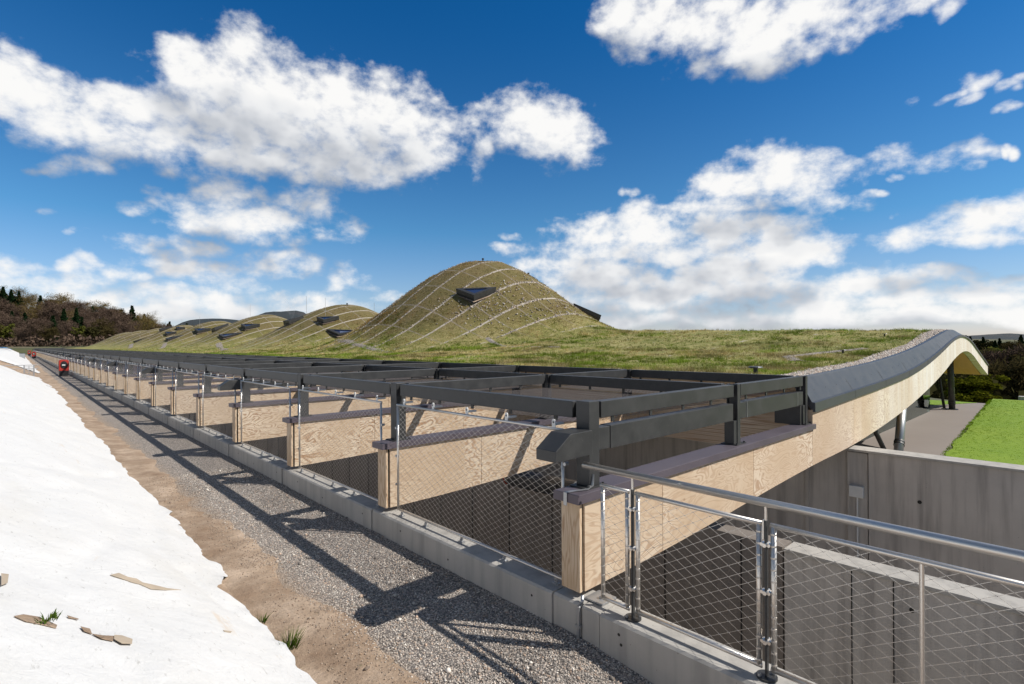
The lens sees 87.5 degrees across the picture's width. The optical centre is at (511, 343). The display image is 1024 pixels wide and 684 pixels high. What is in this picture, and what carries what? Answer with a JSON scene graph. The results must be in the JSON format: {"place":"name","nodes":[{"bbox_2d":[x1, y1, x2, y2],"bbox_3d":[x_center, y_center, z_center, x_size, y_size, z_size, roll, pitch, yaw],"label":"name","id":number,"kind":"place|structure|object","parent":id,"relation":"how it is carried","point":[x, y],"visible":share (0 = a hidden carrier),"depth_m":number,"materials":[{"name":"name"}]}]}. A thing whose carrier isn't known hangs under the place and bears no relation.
{"place":"outdoors","nodes":[
{"label":"outdoors","id":0,"kind":"place"},
{"bbox_2d":[0,350,240,602],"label":"bank","id":1,"kind":"structure","parent":0,"point":[222,586],"depth_m":42.37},
{"bbox_2d":[1,365,37,375],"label":"bank handrail","id":2,"kind":"object","parent":1,"relation":"on","point":[33,371],"visible":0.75,"depth_m":40.52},
{"bbox_2d":[0,348,39,372],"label":"white sheeting","id":3,"kind":"object","parent":1,"relation":"on","point":[10,356],"visible":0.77,"depth_m":57.87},
{"bbox_2d":[0,365,51,386],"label":"white sheeting","id":4,"kind":"object","parent":1,"relation":"on","point":[34,378],"visible":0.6,"depth_m":30.23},
{"bbox_2d":[0,366,316,683],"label":"white sheeting","id":5,"kind":"object","parent":1,"relation":"on","point":[100,551],"visible":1,"depth_m":3.98,"materials":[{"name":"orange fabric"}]},
{"bbox_2d":[34,609,60,624],"bbox_3d":[-2.417,1.419,2.785,0.126,0.047,0.119,0,0,-43],"label":"grass clump","id":6,"kind":"object","parent":5,"relation":"on","point":[54,615],"visible":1,"depth_m":2.79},
{"bbox_2d":[25,355,430,683],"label":"dirt verge","id":7,"kind":"structure","parent":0,"point":[245,591],"depth_m":5.04,"materials":[{"name":"soil"}]},
{"bbox_2d":[273,623,305,649],"bbox_3d":[-1.703,2.274,4.114,0.300,0.169,0.333,0,0,18],"label":"grass clump","id":8,"kind":"object","parent":7,"relation":"on","point":[295,643],"visible":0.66,"depth_m":4.13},
{"bbox_2d":[27,355,652,683],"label":"gravel path","id":9,"kind":"structure","parent":0,"point":[173,452],"depth_m":5.51,"materials":[{"name":"gravel"}]},
{"bbox_2d":[58,360,68,375],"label":"red cabinet","id":10,"kind":"object","parent":9,"relation":"on","point":[63,367],"visible":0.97,"depth_m":42.60,"materials":[{"name":"metal"}]},
{"bbox_2d":[147,465,650,683],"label":"gravel chippings","id":11,"kind":"object","parent":9,"relation":"on","point":[448,669],"visible":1,"depth_m":4.98,"materials":[{"name":"gravel"}]},
{"bbox_2d":[82,374,791,669],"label":"concrete wall","id":12,"kind":"structure","parent":0,"point":[735,625],"depth_m":7.44,"materials":[{"name":"concrete"}]},
{"bbox_2d":[503,470,576,495],"bbox_3d":[0.497,2.262,8.697,0.460,0.350,1.592,0,0,-43],"label":"pump housing","id":13,"kind":"object","parent":12,"relation":"attached to","point":[546,480],"visible":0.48,"depth_m":8.59,"materials":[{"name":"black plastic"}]},
{"bbox_2d":[0,0,1023,335],"label":"sky","id":14,"kind":"structure","parent":0,"point":[748,165],"materials":[{"name":"blue"}]},
{"bbox_2d":[7,339,1023,401],"bbox_3d":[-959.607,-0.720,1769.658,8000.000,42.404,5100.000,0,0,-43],"label":"ground","id":15,"kind":"structure","parent":0,"point":[25,350],"depth_m":172.82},
{"bbox_2d":[0,286,7,301],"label":"pine tree","id":16,"kind":"object","parent":15,"relation":"on","point":[3,293],"visible":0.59,"depth_m":316.53,"materials":[{"name":"green plant"}]},
{"bbox_2d":[0,324,15,339],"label":"leafy tree","id":17,"kind":"object","parent":15,"relation":"on","point":[4,332],"visible":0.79,"depth_m":224.48,"materials":[{"name":"green plant"}]},
{"bbox_2d":[0,303,18,317],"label":"bare tree","id":18,"kind":"object","parent":15,"relation":"on","point":[9,308],"visible":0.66,"depth_m":270.61,"materials":[{"name":"brown plant"}]},
{"bbox_2d":[6,289,15,304],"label":"pine tree","id":19,"kind":"object","parent":15,"relation":"on","point":[11,297],"visible":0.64,"depth_m":313.91,"materials":[{"name":"green plant"}]},
{"bbox_2d":[0,313,29,329],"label":"bare tree","id":20,"kind":"object","parent":15,"relation":"on","point":[11,320],"visible":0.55,"depth_m":230.82,"materials":[{"name":"brown plant"}]},
{"bbox_2d":[13,291,23,309],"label":"pine tree","id":21,"kind":"object","parent":15,"relation":"on","point":[17,297],"visible":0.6,"depth_m":314.47,"materials":[{"name":"green plant"}]},
{"bbox_2d":[9,327,31,341],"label":"bare tree","id":22,"kind":"object","parent":15,"relation":"on","point":[19,334],"visible":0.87,"depth_m":216.90,"materials":[{"name":"brown plant"}]},
{"bbox_2d":[12,307,31,321],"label":"bare tree","id":23,"kind":"object","parent":15,"relation":"on","point":[20,311],"visible":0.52,"depth_m":271.59,"materials":[{"name":"brown plant"}]},
{"bbox_2d":[16,290,42,304],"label":"larch tree","id":24,"kind":"object","parent":15,"relation":"on","point":[27,295],"visible":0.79,"depth_m":316.72,"materials":[{"name":"brown plant"}]},
{"bbox_2d":[18,302,47,318],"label":"larch tree","id":25,"kind":"object","parent":15,"relation":"on","point":[32,310],"visible":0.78,"depth_m":265.74,"materials":[{"name":"brown plant"}]},
{"bbox_2d":[17,316,53,338],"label":"bare tree","id":26,"kind":"object","parent":15,"relation":"on","point":[32,327],"visible":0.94,"depth_m":215.50,"materials":[{"name":"brown plant"}]},
{"bbox_2d":[31,307,57,322],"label":"bare tree","id":27,"kind":"object","parent":15,"relation":"on","point":[44,314],"visible":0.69,"depth_m":267.18,"materials":[{"name":"brown plant"}]},
{"bbox_2d":[36,299,58,311],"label":"bare tree","id":28,"kind":"object","parent":15,"relation":"on","point":[47,303],"visible":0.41,"depth_m":287.06,"materials":[{"name":"brown plant"}]},
{"bbox_2d":[36,326,61,346],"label":"budding tree","id":29,"kind":"object","parent":15,"relation":"on","point":[48,332],"visible":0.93,"depth_m":215.91,"materials":[{"name":"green plant"}]},
{"bbox_2d":[44,315,59,344],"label":"fir tree","id":30,"kind":"object","parent":15,"relation":"on","point":[53,320],"visible":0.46,"depth_m":232.36,"materials":[{"name":"green plant"}]},
{"bbox_2d":[38,301,73,321],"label":"bare tree","id":31,"kind":"object","parent":15,"relation":"on","point":[56,308],"visible":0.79,"depth_m":268.18,"materials":[{"name":"brown plant"}]},
{"bbox_2d":[43,292,73,304],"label":"larch tree","id":32,"kind":"object","parent":15,"relation":"on","point":[59,299],"visible":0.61,"depth_m":313.56,"materials":[{"name":"brown plant"}]},
{"bbox_2d":[57,308,67,336],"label":"fir tree","id":33,"kind":"object","parent":15,"relation":"on","point":[63,317],"visible":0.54,"depth_m":249.90,"materials":[{"name":"green plant"}]},
{"bbox_2d":[0,309,126,346],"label":"undergrowth","id":34,"kind":"object","parent":15,"relation":"on","point":[33,341],"visible":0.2,"depth_m":215.57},
{"bbox_2d":[55,322,79,338],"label":"bare tree","id":35,"kind":"object","parent":15,"relation":"on","point":[67,328],"visible":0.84,"depth_m":223.33,"materials":[{"name":"brown plant"}]},
{"bbox_2d":[57,320,79,335],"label":"bare tree","id":36,"kind":"object","parent":15,"relation":"on","point":[64,322],"visible":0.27,"depth_m":234.45,"materials":[{"name":"brown plant"}]},
{"bbox_2d":[66,326,85,339],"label":"leafy tree","id":37,"kind":"object","parent":15,"relation":"on","point":[80,330],"visible":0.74,"depth_m":225.91,"materials":[{"name":"green plant"}]},
{"bbox_2d":[71,308,80,327],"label":"pine tree","id":38,"kind":"object","parent":15,"relation":"on","point":[76,317],"visible":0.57,"depth_m":252.02,"materials":[{"name":"green plant"}]},
{"bbox_2d":[68,299,94,312],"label":"bare tree","id":39,"kind":"object","parent":15,"relation":"on","point":[79,306],"visible":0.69,"depth_m":309.05,"materials":[{"name":"brown plant"}]},
{"bbox_2d":[82,327,100,341],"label":"leafy tree","id":40,"kind":"object","parent":15,"relation":"on","point":[91,331],"visible":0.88,"depth_m":220.97,"materials":[{"name":"green plant"}]},
{"bbox_2d":[83,319,100,329],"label":"bare tree","id":41,"kind":"object","parent":15,"relation":"on","point":[87,323],"visible":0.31,"depth_m":239.65,"materials":[{"name":"brown plant"}]},
{"bbox_2d":[90,317,117,335],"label":"budding tree","id":42,"kind":"object","parent":15,"relation":"on","point":[102,325],"visible":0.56,"depth_m":235.44,"materials":[{"name":"brown plant"}]},
{"bbox_2d":[99,327,116,338],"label":"budding tree","id":43,"kind":"object","parent":15,"relation":"on","point":[107,331],"visible":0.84,"depth_m":220.59,"materials":[{"name":"green plant"}]},
{"bbox_2d":[98,306,121,324],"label":"bare tree","id":44,"kind":"object","parent":15,"relation":"on","point":[110,314],"visible":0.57,"depth_m":274.25,"materials":[{"name":"brown plant"}]},
{"bbox_2d":[98,313,133,333],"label":"bare tree","id":45,"kind":"object","parent":15,"relation":"on","point":[117,319],"visible":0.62,"depth_m":238.91,"materials":[{"name":"brown plant"}]},
{"bbox_2d":[113,321,135,333],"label":"bare tree","id":46,"kind":"object","parent":15,"relation":"on","point":[124,327],"visible":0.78,"depth_m":218.97,"materials":[{"name":"brown plant"}]},
{"bbox_2d":[114,311,136,324],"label":"bare tree","id":47,"kind":"object","parent":15,"relation":"on","point":[125,316],"visible":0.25,"depth_m":273.84,"materials":[{"name":"brown plant"}]},
{"bbox_2d":[127,305,138,328],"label":"fir tree","id":48,"kind":"object","parent":15,"relation":"on","point":[132,309],"visible":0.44,"depth_m":284.95,"materials":[{"name":"green plant"}]},
{"bbox_2d":[129,314,158,330],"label":"tree","id":49,"kind":"object","parent":15,"relation":"on","point":[147,325],"visible":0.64,"depth_m":234.85,"materials":[{"name":"brown plant"}]},
{"bbox_2d":[62,258,988,592],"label":"turf roof building","id":50,"kind":"structure","parent":15,"relation":"on","point":[850,402],"depth_m":13.24,"materials":[{"name":"plant"}]},
{"bbox_2d":[78,363,106,373],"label":"timber fin","id":51,"kind":"object","parent":50,"relation":"attached to","point":[80,369],"visible":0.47,"depth_m":39.09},
{"bbox_2d":[74,352,164,362],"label":"steel canopy","id":52,"kind":"object","parent":51,"relation":"on","point":[78,357],"visible":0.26,"depth_m":40.69,"materials":[{"name":"grey"}]},
{"bbox_2d":[97,367,146,382],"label":"timber fin","id":53,"kind":"object","parent":50,"relation":"attached to","point":[103,374],"visible":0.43,"depth_m":29.93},
{"bbox_2d":[97,353,203,367],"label":"steel canopy","id":54,"kind":"object","parent":53,"relation":"on","point":[104,359],"visible":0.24,"depth_m":31.44,"materials":[{"name":"grey"}]},
{"bbox_2d":[104,369,140,385],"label":"timber fin","id":55,"kind":"object","parent":50,"relation":"attached to","point":[110,380],"visible":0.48,"depth_m":27.61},
{"bbox_2d":[104,354,219,369],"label":"steel canopy","id":56,"kind":"object","parent":55,"relation":"on","point":[107,356],"visible":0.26,"depth_m":28.93,"materials":[{"name":"grey"}]},
{"bbox_2d":[91,365,155,379],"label":"timber fin","id":57,"kind":"object","parent":50,"relation":"attached to","point":[96,376],"visible":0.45,"depth_m":32.25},
{"bbox_2d":[87,353,193,366],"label":"steel canopy","id":58,"kind":"object","parent":57,"relation":"on","point":[92,359],"visible":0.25,"depth_m":32.86,"materials":[{"name":"grey"}]},
{"bbox_2d":[112,371,176,389],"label":"timber fin","id":59,"kind":"object","parent":50,"relation":"attached to","point":[116,380],"visible":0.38,"depth_m":25.29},
{"bbox_2d":[106,354,236,371],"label":"steel canopy","id":60,"kind":"object","parent":59,"relation":"on","point":[113,363],"visible":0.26,"depth_m":26.11,"materials":[{"name":"grey"}]},
{"bbox_2d":[122,372,218,393],"bbox_3d":[-14.522,1.724,24.917,5.915,0.822,0.270,0,0,-43],"label":"timber fin","id":61,"kind":"object","parent":50,"relation":"attached to","point":[130,384],"visible":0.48,"depth_m":23.11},
{"bbox_2d":[120,355,256,374],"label":"steel canopy","id":62,"kind":"object","parent":61,"relation":"on","point":[127,359],"visible":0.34,"depth_m":24.23,"materials":[{"name":"grey"}]},
{"bbox_2d":[134,375,240,398],"bbox_3d":[-12.380,1.713,22.608,5.915,0.822,0.270,0,0,-43],"label":"timber fin","id":63,"kind":"object","parent":50,"relation":"attached to","point":[148,386],"visible":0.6,"depth_m":20.83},
{"bbox_2d":[130,356,278,377],"bbox_3d":[-13.474,0.938,23.654,5.370,0.738,3.176,0,0,-43],"label":"steel canopy","id":64,"kind":"object","parent":63,"relation":"on","point":[137,360],"visible":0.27,"depth_m":22.09,"materials":[{"name":"grey"}]},
{"bbox_2d":[148,377,253,405],"bbox_3d":[-10.238,1.702,20.299,5.915,0.822,0.270,0,0,-43],"label":"timber fin","id":65,"kind":"object","parent":50,"relation":"attached to","point":[186,383],"visible":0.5,"depth_m":18.51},
{"bbox_2d":[141,356,306,381],"bbox_3d":[-11.475,0.927,21.205,5.770,0.738,3.186,0,0,-43],"label":"steel canopy","id":66,"kind":"object","parent":65,"relation":"on","point":[147,370],"visible":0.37,"depth_m":19.29,"materials":[{"name":"grey"}]},
{"bbox_2d":[167,384,320,414],"bbox_3d":[-8.095,1.690,17.989,5.915,0.822,0.270,0,0,-43],"label":"timber fin","id":67,"kind":"object","parent":50,"relation":"attached to","point":[172,399],"visible":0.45,"depth_m":16.21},
{"bbox_2d":[159,357,340,386],"bbox_3d":[-9.190,0.915,19.035,5.370,0.738,3.176,0,0,-43],"label":"steel canopy","id":68,"kind":"object","parent":67,"relation":"on","point":[171,364],"visible":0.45,"depth_m":17.45,"materials":[{"name":"grey"}]},
{"bbox_2d":[193,387,371,425],"bbox_3d":[-5.953,1.679,15.680,5.915,0.822,0.270,0,0,-43],"label":"timber fin","id":69,"kind":"object","parent":50,"relation":"attached to","point":[276,395],"visible":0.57,"depth_m":14.11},
{"bbox_2d":[179,359,385,393],"bbox_3d":[-7.047,0.904,16.726,5.370,0.738,3.176,0,0,-43],"label":"steel canopy","id":70,"kind":"object","parent":69,"relation":"on","point":[203,367],"visible":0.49,"depth_m":15.22,"materials":[{"name":"grey"}]},
{"bbox_2d":[229,393,429,441],"bbox_3d":[-3.811,1.668,13.370,5.915,0.822,0.270,0,0,-43],"label":"timber fin","id":71,"kind":"object","parent":50,"relation":"attached to","point":[236,421],"visible":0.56,"depth_m":11.95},
{"bbox_2d":[207,360,442,402],"bbox_3d":[-5.048,0.893,14.277,5.770,0.738,3.186,0,0,-43],"label":"steel canopy","id":72,"kind":"object","parent":71,"relation":"on","point":[317,368],"visible":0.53,"depth_m":12.61,"materials":[{"name":"grey"}]},
{"bbox_2d":[282,402,534,466],"bbox_3d":[-1.669,1.657,11.061,5.915,0.822,0.270,0,0,-43],"label":"timber fin","id":73,"kind":"object","parent":50,"relation":"attached to","point":[293,441],"visible":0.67,"depth_m":9.86,"materials":[{"name":"wood"}]},
{"bbox_2d":[245,362,522,416],"bbox_3d":[-2.763,0.881,12.107,5.370,0.738,3.176,0,0,-43],"label":"steel canopy","id":74,"kind":"object","parent":73,"relation":"on","point":[382,373],"visible":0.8,"depth_m":10.72,"materials":[{"name":"grey"}]},
{"bbox_2d":[372,411,647,507],"bbox_3d":[0.473,1.645,8.752,5.915,0.822,0.270,0,0,-43],"label":"timber fin","id":75,"kind":"object","parent":50,"relation":"attached to","point":[387,474],"visible":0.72,"depth_m":7.47,"materials":[{"name":"wood"}]},
{"bbox_2d":[303,365,631,441],"bbox_3d":[-0.621,0.870,9.798,5.370,0.738,3.176,0,0,-43],"label":"steel canopy","id":76,"kind":"object","parent":75,"relation":"on","point":[487,380],"visible":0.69,"depth_m":8.41,"materials":[{"name":"grey"}]},
{"bbox_2d":[97,260,935,374],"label":"roof grass","id":77,"kind":"structure","parent":50,"relation":"on","point":[517,359],"depth_m":18.40,"materials":[{"name":"plant"}]},
{"bbox_2d":[563,474,593,505],"bbox_3d":[0.572,1.225,4.492,0.307,0.224,0.065,0,0,-32],"label":"earth strap","id":78,"kind":"object","parent":50,"relation":"attached to","point":[566,492],"visible":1,"depth_m":4.46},
{"bbox_2d":[400,370,810,489],"bbox_3d":[1.378,0.860,7.349,5.770,0.738,3.186,0,0,-43],"label":"steel canopy","id":79,"kind":"object","parent":50,"relation":"on","point":[587,438],"visible":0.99,"depth_m":5.82,"materials":[{"name":"grey"}]},
{"bbox_2d":[943,373,1010,402],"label":"bright shrub","id":80,"kind":"object","parent":15,"relation":"on","point":[976,388],"visible":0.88,"depth_m":45.33,"materials":[{"name":"green plant"}]},
{"bbox_2d":[930,373,1023,400],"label":"valley undergrowth","id":81,"kind":"object","parent":15,"relation":"on","point":[934,391],"visible":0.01,"depth_m":51.87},
{"bbox_2d":[979,341,1002,350],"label":"leafy tree","id":82,"kind":"object","parent":15,"relation":"on","point":[989,344],"visible":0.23,"depth_m":229.61,"materials":[{"name":"green plant"}]},
{"bbox_2d":[971,352,1023,399],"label":"budding tree","id":83,"kind":"object","parent":15,"relation":"on","point":[1017,385],"visible":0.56,"depth_m":64.85,"materials":[{"name":"green plant"}]},
{"bbox_2d":[982,347,1019,365],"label":"bare tree","id":84,"kind":"object","parent":15,"relation":"on","point":[990,355],"visible":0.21,"depth_m":125.94,"materials":[{"name":"brown plant"}]},
{"bbox_2d":[994,343,1023,367],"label":"bare tree","id":85,"kind":"object","parent":15,"relation":"on","point":[1020,349],"visible":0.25,"depth_m":122.34,"materials":[{"name":"brown plant"}]},
{"bbox_2d":[1000,340,1022,349],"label":"budding tree","id":86,"kind":"object","parent":15,"relation":"on","point":[1010,344],"visible":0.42,"depth_m":261.94,"materials":[{"name":"brown plant"}]},
{"bbox_2d":[176,311,1023,339],"bbox_3d":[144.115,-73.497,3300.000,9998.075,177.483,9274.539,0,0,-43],"label":"hills","id":87,"kind":"structure","parent":0,"point":[294,314],"depth_m":2368.15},
{"bbox_2d":[855,403,984,455],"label":"paving","id":88,"kind":"structure","parent":0,"point":[935,429],"depth_m":16.26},
{"bbox_2d":[930,400,975,404],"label":"lawn","id":89,"kind":"structure","parent":0,"point":[935,402],"depth_m":23.60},
{"bbox_2d":[940,399,1023,464],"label":"lawn","id":90,"kind":"structure","parent":0,"point":[1013,440],"depth_m":14.92,"materials":[{"name":"plant"}]},
{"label":"courtyard floor","id":91,"kind":"structure","parent":0,"visible":0},
{"bbox_2d":[36,355,595,637],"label":"concrete kerb","id":92,"kind":"structure","parent":91,"relation":"on","point":[534,591],"depth_m":6.14,"materials":[{"name":"concrete"}]},
{"bbox_2d":[101,358,109,386],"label":"panel","id":93,"kind":"object","parent":92,"relation":"on","point":[103,377],"visible":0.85,"depth_m":28.98,"materials":[{"name":"silver metal"}]},
{"bbox_2d":[108,360,116,389],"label":"panel","id":94,"kind":"object","parent":92,"relation":"on","point":[111,373],"visible":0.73,"depth_m":26.84,"materials":[{"name":"silver metal"}]},
{"bbox_2d":[116,360,126,394],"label":"panel","id":95,"kind":"object","parent":92,"relation":"on","point":[121,376],"visible":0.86,"depth_m":24.15,"materials":[{"name":"silver metal"}]},
{"bbox_2d":[127,362,138,399],"bbox_3d":[-15.446,1.468,21.842,0.140,1.445,2.827,0,0,-43],"label":"panel","id":96,"kind":"object","parent":92,"relation":"on","point":[132,364],"visible":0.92,"depth_m":21.93,"materials":[{"name":"silver metal"}]},
{"bbox_2d":[139,363,153,406],"bbox_3d":[-13.303,1.457,19.532,0.140,1.445,2.827,0,0,-43],"label":"panel","id":97,"kind":"object","parent":92,"relation":"on","point":[140,392],"visible":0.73,"depth_m":19.74,"materials":[{"name":"silver metal"}]},
{"bbox_2d":[155,366,173,412],"bbox_3d":[-11.161,1.446,17.223,0.140,1.445,2.827,0,0,-43],"label":"panel","id":98,"kind":"object","parent":92,"relation":"on","point":[167,369],"visible":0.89,"depth_m":17.31,"materials":[{"name":"silver metal"}]},
{"bbox_2d":[175,368,202,426],"bbox_3d":[-9.019,1.435,14.914,0.140,1.445,2.827,0,0,-43],"label":"panel","id":99,"kind":"object","parent":92,"relation":"on","point":[180,412],"visible":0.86,"depth_m":14.98,"materials":[{"name":"silver metal"}]},
{"bbox_2d":[202,372,239,442],"bbox_3d":[-6.877,1.423,12.604,0.140,1.445,2.827,0,0,-43],"label":"panel","id":100,"kind":"object","parent":92,"relation":"on","point":[203,399],"visible":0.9,"depth_m":12.78,"materials":[{"name":"silver metal"}]},
{"bbox_2d":[240,377,294,466],"bbox_3d":[-4.734,1.412,10.295,0.140,1.445,2.827,0,0,-43],"label":"panel","id":101,"kind":"object","parent":92,"relation":"on","point":[289,408],"visible":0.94,"depth_m":10.29,"materials":[{"name":"silver metal"}]},
{"bbox_2d":[297,385,385,505],"bbox_3d":[-2.592,1.401,7.986,0.140,1.445,2.827,0,0,-43],"label":"panel","id":102,"kind":"object","parent":92,"relation":"on","point":[376,401],"visible":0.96,"depth_m":7.82,"materials":[{"name":"silver metal"}]},
{"bbox_2d":[395,399,568,585],"bbox_3d":[-0.450,1.390,5.676,0.140,1.445,2.827,0,0,-43],"label":"panel","id":103,"kind":"object","parent":92,"relation":"on","point":[562,481],"visible":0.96,"depth_m":5.46,"materials":[{"name":"silver metal"}]},
{"bbox_2d":[575,595,583,638],"bbox_3d":[0.560,2.237,4.346,0.106,0.360,0.057,0,0,-43],"label":"grey cable","id":104,"kind":"object","parent":92,"relation":"attached to","point":[578,626],"visible":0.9,"depth_m":4.31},
{"bbox_2d":[529,436,868,559],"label":"concrete wall","id":105,"kind":"structure","parent":91,"relation":"on","point":[823,484],"depth_m":10.19,"materials":[{"name":"concrete"}]},
{"bbox_2d":[849,484,863,557],"bbox_3d":[6.096,3.858,9.455,0.078,2.700,0.220,0,0,-43],"label":"junction box","id":106,"kind":"object","parent":105,"relation":"attached to","point":[856,491],"visible":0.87,"depth_m":9.44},
{"bbox_2d":[582,599,816,683],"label":"concrete kerb","id":107,"kind":"structure","parent":91,"relation":"on","point":[653,652],"depth_m":3.82,"materials":[{"name":"concrete"}]},
{"bbox_2d":[582,462,1023,683],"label":"steel railing","id":108,"kind":"object","parent":107,"relation":"on","point":[601,597],"visible":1,"depth_m":3.34,"materials":[{"name":"silver metal"}]},
{"bbox_2d":[784,542,1023,683],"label":"concrete wall","id":109,"kind":"structure","parent":91,"relation":"on","point":[1014,647],"depth_m":5.46,"materials":[{"name":"concrete"}]},
{"bbox_2d":[844,445,1023,598],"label":"concrete wall","id":110,"kind":"structure","parent":91,"relation":"on","point":[976,500],"depth_m":8.53,"materials":[{"name":"concrete"}]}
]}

